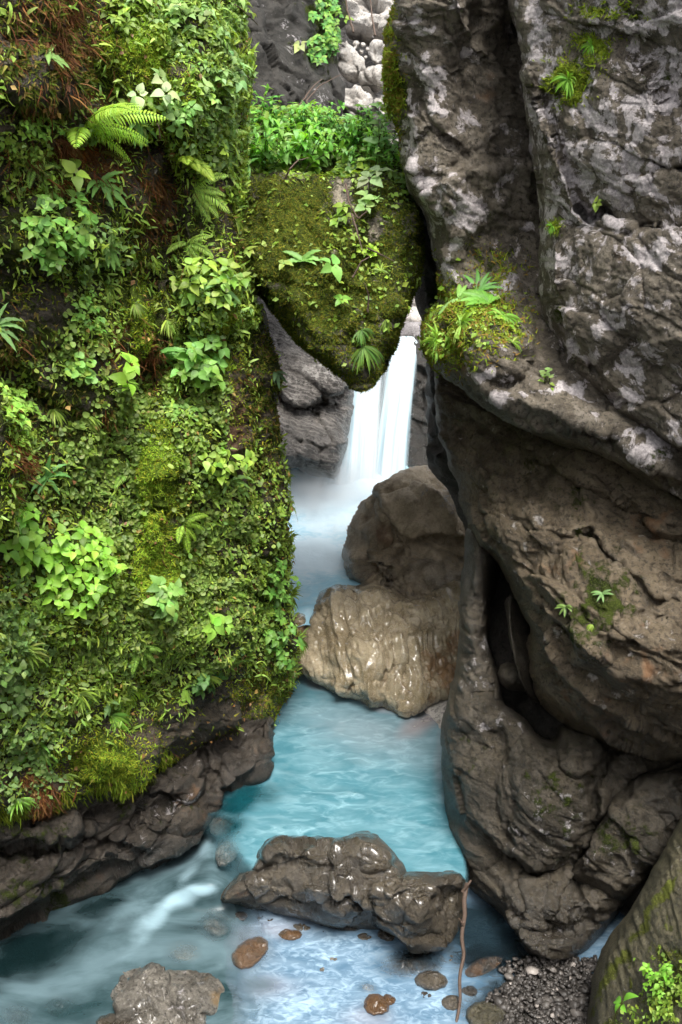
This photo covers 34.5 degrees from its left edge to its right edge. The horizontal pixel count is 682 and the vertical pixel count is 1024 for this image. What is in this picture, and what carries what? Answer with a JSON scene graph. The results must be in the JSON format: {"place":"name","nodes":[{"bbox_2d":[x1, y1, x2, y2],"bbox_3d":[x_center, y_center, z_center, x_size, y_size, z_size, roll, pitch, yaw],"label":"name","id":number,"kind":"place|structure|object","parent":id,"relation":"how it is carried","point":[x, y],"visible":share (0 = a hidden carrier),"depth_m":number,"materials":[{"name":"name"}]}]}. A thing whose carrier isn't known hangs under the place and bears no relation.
{"place":"outdoors","nodes":[
{"label":"outdoors","id":0,"kind":"place"},
{"bbox_2d":[0,714,274,939],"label":"undercut cliff","id":1,"kind":"structure","parent":0,"point":[80,852],"depth_m":13.30,"materials":[{"name":"stone"}]},
{"bbox_2d":[0,829,283,1023],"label":"stream water","id":2,"kind":"structure","parent":0,"point":[70,964],"depth_m":12.82,"materials":[{"name":"liquid"}]},
{"bbox_2d":[110,962,224,1023],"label":"grey boulder","id":3,"kind":"object","parent":2,"relation":"in","point":[152,993],"visible":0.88,"depth_m":11.95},
{"bbox_2d":[215,835,230,866],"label":"sunken stone","id":4,"kind":"object","parent":2,"relation":"in","point":[223,850],"visible":0.44,"depth_m":13.61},
{"bbox_2d":[208,816,226,836],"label":"brown stone","id":5,"kind":"object","parent":4,"relation":"on","point":[217,826],"visible":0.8,"depth_m":13.68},
{"bbox_2d":[0,0,301,813],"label":"mossy cliff","id":6,"kind":"structure","parent":0,"point":[214,710],"depth_m":11.23,"materials":[{"name":"plant"}]},
{"bbox_2d":[0,303,23,350],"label":"strap fern","id":7,"kind":"object","parent":6,"relation":"on","point":[4,333],"visible":1,"depth_m":9.68,"materials":[{"name":"green plant"}]},
{"bbox_2d":[0,659,33,717],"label":"broadleaf plant","id":8,"kind":"object","parent":6,"relation":"on","point":[8,681],"visible":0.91,"depth_m":10.87,"materials":[{"name":"green plant"}]},
{"bbox_2d":[0,502,47,577],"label":"broadleaf plant","id":9,"kind":"object","parent":6,"relation":"on","point":[30,540],"visible":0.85,"depth_m":10.00,"materials":[{"name":"green plant"}]},
{"bbox_2d":[0,378,47,446],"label":"broadleaf plant","id":10,"kind":"object","parent":6,"relation":"on","point":[21,406],"visible":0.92,"depth_m":9.40,"materials":[{"name":"green plant"}]},
{"bbox_2d":[17,113,64,141],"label":"broadleaf plant","id":11,"kind":"object","parent":6,"relation":"on","point":[35,128],"visible":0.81,"depth_m":9.10,"materials":[{"name":"green plant"}]},
{"bbox_2d":[30,454,71,496],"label":"strap fern","id":12,"kind":"object","parent":6,"relation":"attached to","point":[45,478],"visible":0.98,"depth_m":10.33,"materials":[{"name":"green plant"}]},
{"bbox_2d":[20,189,98,275],"bbox_3d":[-2.458,-2.428,9.551,0.451,0.690,1.027,15,29,29],"label":"broadleaf plant","id":13,"kind":"object","parent":6,"relation":"on","point":[44,227],"visible":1,"depth_m":9.52,"materials":[{"name":"green plant"}]},
{"bbox_2d":[57,158,90,191],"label":"broadleaf plant","id":14,"kind":"object","parent":6,"relation":"on","point":[70,166],"visible":0.92,"depth_m":9.52,"materials":[{"name":"green plant"}]},
{"bbox_2d":[33,520,127,619],"bbox_3d":[-2.486,0.540,10.671,0.514,1.012,1.015,20,32,37],"label":"broadleaf plant","id":15,"kind":"object","parent":6,"relation":"on","point":[57,577],"visible":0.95,"depth_m":10.57,"materials":[{"name":"green plant"}]},
{"bbox_2d":[63,351,97,383],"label":"broadleaf plant","id":16,"kind":"object","parent":6,"relation":"on","point":[81,369],"visible":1,"depth_m":10.37,"materials":[{"name":"green plant"}]},
{"bbox_2d":[0,751,173,829],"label":"hanging moss","id":17,"kind":"object","parent":6,"relation":"hanging from","point":[122,796],"visible":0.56,"depth_m":12.58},
{"bbox_2d":[71,290,106,333],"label":"broadleaf plant","id":18,"kind":"object","parent":6,"relation":"on","point":[83,315],"visible":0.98,"depth_m":10.36,"materials":[{"name":"green plant"}]},
{"bbox_2d":[86,171,127,209],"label":"strap fern","id":19,"kind":"object","parent":6,"relation":"on","point":[108,175],"visible":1,"depth_m":10.25,"materials":[{"name":"green plant"}]},
{"bbox_2d":[67,102,168,162],"bbox_3d":[-2.008,-3.276,9.607,0.697,0.578,1.247,6,26,14],"label":"fern","id":20,"kind":"object","parent":6,"relation":"on","point":[101,114],"visible":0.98,"depth_m":9.75,"materials":[{"name":"green plant"}]},
{"bbox_2d":[100,2,140,33],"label":"broadleaf plant","id":21,"kind":"object","parent":6,"relation":"on","point":[118,18],"visible":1,"depth_m":9.66,"materials":[{"name":"green plant"}]},
{"bbox_2d":[106,352,139,395],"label":"broadleaf plant","id":22,"kind":"object","parent":6,"relation":"on","point":[128,373],"visible":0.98,"depth_m":10.57,"materials":[{"name":"green plant"}]},
{"bbox_2d":[0,0,297,824],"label":"root fibres","id":23,"kind":"object","parent":6,"relation":"attached to","point":[63,152],"visible":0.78,"depth_m":9.99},
{"bbox_2d":[0,0,298,820],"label":"clump leaves","id":24,"kind":"object","parent":6,"relation":"on","point":[32,159],"visible":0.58,"depth_m":11.24,"materials":[{"name":"green plant"}]},
{"bbox_2d":[0,0,298,811],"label":"wall moss","id":25,"kind":"object","parent":6,"relation":"attached to","point":[120,769],"depth_m":11.56,"materials":[{"name":"plant"}]},
{"bbox_2d":[0,0,299,811],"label":"dark moss","id":26,"kind":"object","parent":6,"relation":"attached to","point":[52,91],"visible":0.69,"depth_m":10.40,"materials":[{"name":"plant"}]},
{"bbox_2d":[0,0,299,818],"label":"dead leaves","id":27,"kind":"object","parent":6,"relation":"attached to","point":[13,87],"visible":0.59,"depth_m":11.43,"materials":[{"name":"brown plant"}]},
{"bbox_2d":[0,0,302,822],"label":"fine leaves","id":28,"kind":"object","parent":6,"relation":"on","point":[246,182],"visible":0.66,"depth_m":11.33,"materials":[{"name":"green plant"}]},
{"bbox_2d":[0,5,303,819],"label":"round leaves","id":29,"kind":"object","parent":6,"relation":"attached to","point":[126,507],"visible":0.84,"depth_m":11.64,"materials":[{"name":"green plant"}]},
{"bbox_2d":[0,0,303,818],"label":"bluish leaves","id":30,"kind":"object","parent":6,"relation":"on","point":[5,618],"visible":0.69,"depth_m":10.75,"materials":[{"name":"green plant"}]},
{"bbox_2d":[127,67,180,111],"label":"broadleaf plant","id":31,"kind":"object","parent":6,"relation":"on","point":[165,87],"visible":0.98,"depth_m":9.91,"materials":[{"name":"green plant"}]},
{"bbox_2d":[143,575,184,621],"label":"broadleaf plant","id":32,"kind":"object","parent":6,"relation":"on","point":[164,598],"visible":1,"depth_m":11.61,"materials":[{"name":"green plant"}]},
{"bbox_2d":[155,97,202,138],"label":"broadleaf plant","id":33,"kind":"object","parent":6,"relation":"on","point":[172,114],"visible":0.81,"depth_m":10.24,"materials":[{"name":"green plant"}]},
{"bbox_2d":[162,0,213,35],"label":"broadleaf plant","id":34,"kind":"object","parent":6,"relation":"on","point":[171,10],"visible":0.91,"depth_m":10.23,"materials":[{"name":"green plant"}]},
{"bbox_2d":[166,233,212,264],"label":"fern","id":35,"kind":"object","parent":6,"relation":"on","point":[207,251],"visible":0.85,"depth_m":11.25,"materials":[{"name":"green plant"}]},
{"bbox_2d":[175,512,207,553],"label":"fern","id":36,"kind":"object","parent":6,"relation":"on","point":[189,531],"visible":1,"depth_m":12.01,"materials":[{"name":"green plant"}]},
{"bbox_2d":[178,155,214,181],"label":"fern","id":37,"kind":"object","parent":6,"relation":"on","point":[199,166],"visible":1,"depth_m":10.74,"materials":[{"name":"green plant"}]},
{"bbox_2d":[170,334,229,393],"bbox_3d":[-1.466,-1.577,11.611,0.748,0.600,0.482,-22,33,-39],"label":"broadleaf plant","id":38,"kind":"object","parent":6,"relation":"on","point":[203,371],"visible":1,"depth_m":11.51,"materials":[{"name":"green plant"}]},
{"bbox_2d":[190,672,226,698],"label":"broadleaf plant","id":39,"kind":"object","parent":6,"relation":"on","point":[201,684],"visible":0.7,"depth_m":13.15,"materials":[{"name":"green plant"}]},
{"bbox_2d":[192,172,229,221],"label":"fern","id":40,"kind":"object","parent":6,"relation":"on","point":[200,194],"visible":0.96,"depth_m":11.14,"materials":[{"name":"green plant"}]},
{"bbox_2d":[169,257,253,309],"bbox_3d":[-1.355,-2.356,11.293,0.891,0.574,0.659,0,25,0],"label":"broadleaf plant","id":41,"kind":"object","parent":6,"relation":"on","point":[218,279],"visible":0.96,"depth_m":11.18,"materials":[{"name":"green plant"}]},
{"bbox_2d":[195,77,239,113],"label":"broadleaf plant","id":42,"kind":"object","parent":6,"relation":"on","point":[224,108],"visible":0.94,"depth_m":10.53,"materials":[{"name":"green plant"}]},
{"bbox_2d":[197,139,237,177],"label":"broadleaf plant","id":43,"kind":"object","parent":6,"relation":"on","point":[225,159],"visible":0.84,"depth_m":11.05,"materials":[{"name":"green plant"}]},
{"bbox_2d":[202,612,233,642],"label":"broadleaf plant","id":44,"kind":"object","parent":6,"relation":"on","point":[218,620],"visible":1,"depth_m":12.60,"materials":[{"name":"green plant"}]},
{"bbox_2d":[197,441,257,486],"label":"broadleaf plant","id":45,"kind":"object","parent":6,"relation":"on","point":[221,463],"visible":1,"depth_m":12.04,"materials":[{"name":"green plant"}]},
{"bbox_2d":[213,49,252,92],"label":"broadleaf plant","id":46,"kind":"object","parent":6,"relation":"on","point":[243,79],"visible":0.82,"depth_m":10.64,"materials":[{"name":"green plant"}]},
{"bbox_2d":[262,557,300,625],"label":"broadleaf plant","id":47,"kind":"object","parent":6,"relation":"on","point":[277,585],"visible":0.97,"depth_m":14.20,"materials":[{"name":"green plant"}]},
{"bbox_2d":[262,622,305,669],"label":"broadleaf plant","id":48,"kind":"object","parent":6,"relation":"attached to","point":[271,636],"visible":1,"depth_m":14.51,"materials":[{"name":"green plant"}]},
{"bbox_2d":[238,171,424,391],"bbox_3d":[-0.253,-2.781,13.275,2.570,2.547,2.976,0,25,0],"label":"wedged boulder","id":49,"kind":"object","parent":6,"relation":"on","point":[372,233],"visible":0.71,"depth_m":12.41,"materials":[{"name":"plant"}]},
{"bbox_2d":[243,111,313,175],"bbox_3d":[-0.908,-4.382,13.020,1.152,0.751,1.124,-5,25,-10],"label":"leafy herb","id":50,"kind":"object","parent":49,"relation":"on","point":[267,133],"visible":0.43,"depth_m":12.99,"materials":[{"name":"green plant"}]},
{"bbox_2d":[265,106,353,171],"bbox_3d":[-0.358,-4.414,13.047,1.194,0.752,0.728,-10,27,-20],"label":"leafy herb","id":51,"kind":"object","parent":49,"relation":"on","point":[286,145],"visible":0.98,"depth_m":13.00,"materials":[{"name":"green plant"}]},
{"bbox_2d":[236,170,426,392],"bbox_3d":[-0.256,-2.727,13.138,2.615,2.569,2.762,0,25,0],"label":"boulder moss","id":52,"kind":"object","parent":49,"relation":"on","point":[298,309],"visible":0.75,"depth_m":12.37,"materials":[{"name":"plant"}]},
{"bbox_2d":[318,254,341,282],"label":"broadleaf plant","id":53,"kind":"object","parent":52,"relation":"on","point":[336,270],"visible":1,"depth_m":11.78,"materials":[{"name":"green plant"}]},
{"bbox_2d":[349,346,383,373],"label":"spleenwort","id":54,"kind":"object","parent":52,"relation":"on","point":[370,352],"visible":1,"depth_m":12.23,"materials":[{"name":"green plant"}]},
{"bbox_2d":[239,165,424,375],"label":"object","id":55,"kind":"object","parent":49,"relation":"on","point":[396,206],"visible":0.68,"depth_m":12.41,"materials":[{"name":"green plant"}]},
{"bbox_2d":[354,190,382,220],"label":"broadleaf plant","id":56,"kind":"object","parent":49,"relation":"on","point":[365,201],"visible":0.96,"depth_m":12.28,"materials":[{"name":"green plant"}]},
{"bbox_2d":[357,165,392,200],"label":"broadleaf plant","id":57,"kind":"object","parent":49,"relation":"on","point":[376,179],"visible":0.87,"depth_m":12.43,"materials":[{"name":"green plant"}]},
{"bbox_2d":[363,102,398,175],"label":"leafy herb","id":58,"kind":"object","parent":49,"relation":"on","point":[375,139],"visible":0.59,"depth_m":13.01,"materials":[{"name":"green plant"}]},
{"bbox_2d":[246,0,347,120],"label":"cliff","id":59,"kind":"structure","parent":0,"point":[282,68],"depth_m":16.55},
{"bbox_2d":[306,34,334,67],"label":"broadleaf plant","id":60,"kind":"object","parent":59,"relation":"on","point":[318,39],"visible":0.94,"depth_m":17.03,"materials":[{"name":"green plant"}]},
{"bbox_2d":[308,0,343,31],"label":"broadleaf plant","id":61,"kind":"object","parent":59,"relation":"attached to","point":[333,8],"visible":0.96,"depth_m":17.72,"materials":[{"name":"green plant"}]},
{"bbox_2d":[323,23,341,55],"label":"broadleaf plant","id":62,"kind":"object","parent":59,"relation":"attached to","point":[335,33],"visible":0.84,"depth_m":17.89,"materials":[{"name":"green plant"}]},
{"bbox_2d":[343,85,372,118],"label":"ravine boulder","id":63,"kind":"object","parent":59,"relation":"on","point":[355,95],"visible":0.56,"depth_m":21.47,"materials":[{"name":"stone"}]},
{"bbox_2d":[253,118,406,189],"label":"earth bank","id":64,"kind":"structure","parent":0,"point":[328,168],"depth_m":13.43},
{"bbox_2d":[279,119,329,170],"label":"leafy herb","id":65,"kind":"object","parent":64,"relation":"on","point":[310,129],"visible":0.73,"depth_m":13.00,"materials":[{"name":"green plant"}]},
{"bbox_2d":[248,103,414,201],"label":"bank leaves","id":66,"kind":"object","parent":64,"relation":"on","point":[345,167],"visible":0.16,"depth_m":13.28,"materials":[{"name":"green plant"}]},
{"bbox_2d":[325,127,390,169],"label":"leafy herb","id":67,"kind":"object","parent":64,"relation":"on","point":[367,150],"visible":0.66,"depth_m":13.23,"materials":[{"name":"green plant"}]},
{"bbox_2d":[257,20,415,323],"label":"ravine slope","id":68,"kind":"structure","parent":0,"point":[368,60],"depth_m":27.23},
{"bbox_2d":[338,41,365,83],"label":"ravine boulder","id":69,"kind":"object","parent":68,"relation":"on","point":[351,63],"visible":0.85,"depth_m":22.64,"materials":[{"name":"stone"}]},
{"bbox_2d":[361,85,376,125],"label":"ravine boulder","id":70,"kind":"object","parent":68,"relation":"on","point":[367,88],"visible":0.11,"depth_m":22.29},
{"bbox_2d":[357,64,382,92],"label":"ravine boulder","id":71,"kind":"object","parent":70,"relation":"on","point":[371,76],"visible":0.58,"depth_m":22.23,"materials":[{"name":"stone"}]},
{"bbox_2d":[367,39,384,64],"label":"ravine boulder","id":72,"kind":"object","parent":68,"relation":"on","point":[375,51],"visible":0.81,"depth_m":24.09,"materials":[{"name":"stone"}]},
{"bbox_2d":[344,22,384,45],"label":"ravine boulder","id":73,"kind":"object","parent":72,"relation":"on","point":[364,33],"visible":0.67,"depth_m":24.84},
{"bbox_2d":[347,0,392,28],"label":"ravine boulder","id":74,"kind":"object","parent":73,"relation":"on","point":[359,11],"visible":0.34,"depth_m":25.39,"materials":[{"name":"stone"}]},
{"bbox_2d":[220,674,465,878],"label":"pool water","id":75,"kind":"structure","parent":0,"point":[344,767],"depth_m":14.32,"materials":[{"name":"liquid"}]},
{"bbox_2d":[298,579,460,717],"bbox_3d":[0.829,2.087,16.907,3.068,2.179,3.162,0,25,0],"label":"wet boulder","id":76,"kind":"object","parent":75,"relation":"in","point":[372,645],"visible":0.81,"depth_m":15.96,"materials":[{"name":"stone"}]},
{"bbox_2d":[421,700,447,728],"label":"submerged rock","id":77,"kind":"object","parent":75,"relation":"in","point":[436,711],"visible":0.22,"depth_m":15.73,"materials":[{"name":"stone"}]},
{"bbox_2d":[287,466,408,626],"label":"water","id":78,"kind":"structure","parent":0,"point":[324,516],"depth_m":19.42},
{"bbox_2d":[342,465,464,599],"bbox_3d":[1.331,0.554,18.201,2.646,2.775,3.723,0,25,0],"label":"tan boulder","id":79,"kind":"object","parent":78,"relation":"in","point":[405,537],"visible":0.59,"depth_m":17.25,"materials":[{"name":"stone"}]},
{"bbox_2d":[323,378,380,485],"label":"waterfall","id":80,"kind":"structure","parent":0,"point":[359,460],"depth_m":20.57,"materials":[{"name":"liquid"}]},
{"bbox_2d":[208,916,521,1014],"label":"stream bed","id":81,"kind":"object","parent":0,"point":[507,954],"depth_m":14.23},
{"bbox_2d":[440,529,681,959],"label":"rock column","id":82,"kind":"object","parent":81,"relation":"on","point":[526,805],"visible":0.73,"depth_m":12.50,"materials":[{"name":"stone"}]},
{"bbox_2d":[379,321,427,466],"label":"fall cliff","id":83,"kind":"structure","parent":0,"point":[417,444],"depth_m":21.24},
{"bbox_2d":[259,302,353,478],"bbox_3d":[-0.739,-2.184,20.505,1.972,3.146,4.070,0,25,0],"label":"banded rock","id":84,"kind":"object","parent":83,"relation":"on","point":[316,408],"visible":0.53,"depth_m":19.39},
{"bbox_2d":[376,336,417,477],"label":"waterfall","id":85,"kind":"structure","parent":83,"relation":"on","point":[393,432],"depth_m":20.85,"materials":[{"name":"liquid"}]},
{"bbox_2d":[245,888,624,1023],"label":"shoal water","id":86,"kind":"structure","parent":0,"point":[301,988],"depth_m":12.44,"materials":[{"name":"liquid"}]},
{"bbox_2d":[231,936,267,969],"bbox_3d":[-1.054,5.131,12.807,0.427,0.376,0.670,0,25,0],"label":"brown stone","id":87,"kind":"object","parent":86,"relation":"in","point":[248,953],"visible":1,"depth_m":12.61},
{"bbox_2d":[220,831,406,929],"bbox_3d":[-0.290,4.496,13.475,2.476,2.138,1.831,9,27,19],"label":"long boulder","id":88,"kind":"object","parent":86,"relation":"in","point":[322,880],"visible":0.84,"depth_m":12.71,"materials":[{"name":"stone"}]},
{"bbox_2d":[364,994,389,1015],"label":"brown stone","id":89,"kind":"object","parent":86,"relation":"in","point":[376,1004],"visible":0.98,"depth_m":11.97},
{"bbox_2d":[385,953,439,974],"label":"dark stone","id":90,"kind":"object","parent":86,"relation":"in","point":[412,963],"visible":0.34,"depth_m":12.64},
{"bbox_2d":[368,870,465,953],"bbox_3d":[0.909,4.811,13.024,1.208,1.958,1.540,0,25,0],"label":"square boulder","id":91,"kind":"object","parent":86,"relation":"in","point":[416,912],"visible":0.92,"depth_m":12.34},
{"bbox_2d":[414,970,447,990],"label":"dark stone","id":92,"kind":"object","parent":86,"relation":"in","point":[433,980],"visible":0.98,"depth_m":12.28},
{"bbox_2d":[455,880,471,1022],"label":"dead branch","id":93,"kind":"object","parent":86,"relation":"in","point":[464,890],"visible":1,"depth_m":12.17,"materials":[{"name":"brown wood"}]},
{"bbox_2d":[465,956,502,977],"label":"flat rock","id":94,"kind":"object","parent":86,"relation":"in","point":[480,966],"visible":1,"depth_m":12.51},
{"bbox_2d":[466,1001,504,1023],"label":"olive stone","id":95,"kind":"object","parent":86,"relation":"in","point":[483,1012],"visible":0.88,"depth_m":11.80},
{"bbox_2d":[415,213,650,915],"bbox_3d":[3.064,0.704,14.372,3.223,9.711,7.562,-12,27,-23],"label":"cave back","id":96,"kind":"object","parent":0,"point":[541,720],"visible":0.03,"depth_m":14.44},
{"bbox_2d":[385,0,681,499],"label":"pillar cliff","id":97,"kind":"structure","parent":0,"point":[465,158],"depth_m":11.60,"materials":[{"name":"stone"}]},
{"bbox_2d":[381,0,548,385],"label":"ledge moss","id":98,"kind":"object","parent":97,"relation":"on","point":[388,71],"visible":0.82,"depth_m":11.75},
{"bbox_2d":[378,58,554,389],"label":"ledge leaves","id":99,"kind":"object","parent":97,"relation":"on","point":[440,288],"visible":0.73,"depth_m":11.68,"materials":[{"name":"green plant"}]},
{"bbox_2d":[458,289,500,305],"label":"strap fern","id":100,"kind":"object","parent":97,"relation":"on","point":[483,296],"visible":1,"depth_m":11.63,"materials":[{"name":"green plant"}]},
{"bbox_2d":[485,955,597,1023],"bbox_3d":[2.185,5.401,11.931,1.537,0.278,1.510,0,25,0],"label":"gravel","id":101,"kind":"structure","parent":0,"point":[577,1001],"depth_m":12.08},
{"bbox_2d":[434,369,681,760],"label":"cliff","id":102,"kind":"structure","parent":0,"point":[551,526],"depth_m":11.45,"materials":[{"name":"stone"}]},
{"bbox_2d":[497,662,525,691],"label":"cave stone","id":103,"kind":"object","parent":102,"relation":"on","point":[508,676],"visible":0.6,"depth_m":13.00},
{"bbox_2d":[504,596,539,702],"bbox_3d":[2.226,1.665,13.534,0.501,1.687,1.983,4,25,8],"label":"slab rock","id":104,"kind":"object","parent":102,"relation":"on","point":[518,630],"visible":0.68,"depth_m":12.81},
{"bbox_2d":[508,0,681,452],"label":"cliff","id":105,"kind":"structure","parent":0,"point":[609,286],"depth_m":10.06,"materials":[{"name":"stone"}]},
{"bbox_2d":[528,0,650,236],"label":"cliff moss","id":106,"kind":"object","parent":105,"relation":"attached to","point":[597,44],"visible":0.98,"depth_m":9.97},
{"bbox_2d":[587,816,681,1023],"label":"mossy slab","id":107,"kind":"structure","parent":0,"point":[647,926],"depth_m":10.61,"materials":[{"name":"stone"}]},
{"bbox_2d":[571,768,681,899],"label":"rock block","id":108,"kind":"object","parent":107,"relation":"on","point":[630,837],"visible":0.86,"depth_m":12.02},
{"bbox_2d":[616,945,681,1023],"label":"slab leaves","id":109,"kind":"object","parent":107,"relation":"on","point":[677,988],"visible":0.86,"depth_m":9.90,"materials":[{"name":"green plant"}]},
{"bbox_2d":[639,962,675,1000],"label":"broadleaf plant","id":110,"kind":"object","parent":107,"relation":"on","point":[645,968],"visible":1,"depth_m":9.98,"materials":[{"name":"green plant"}]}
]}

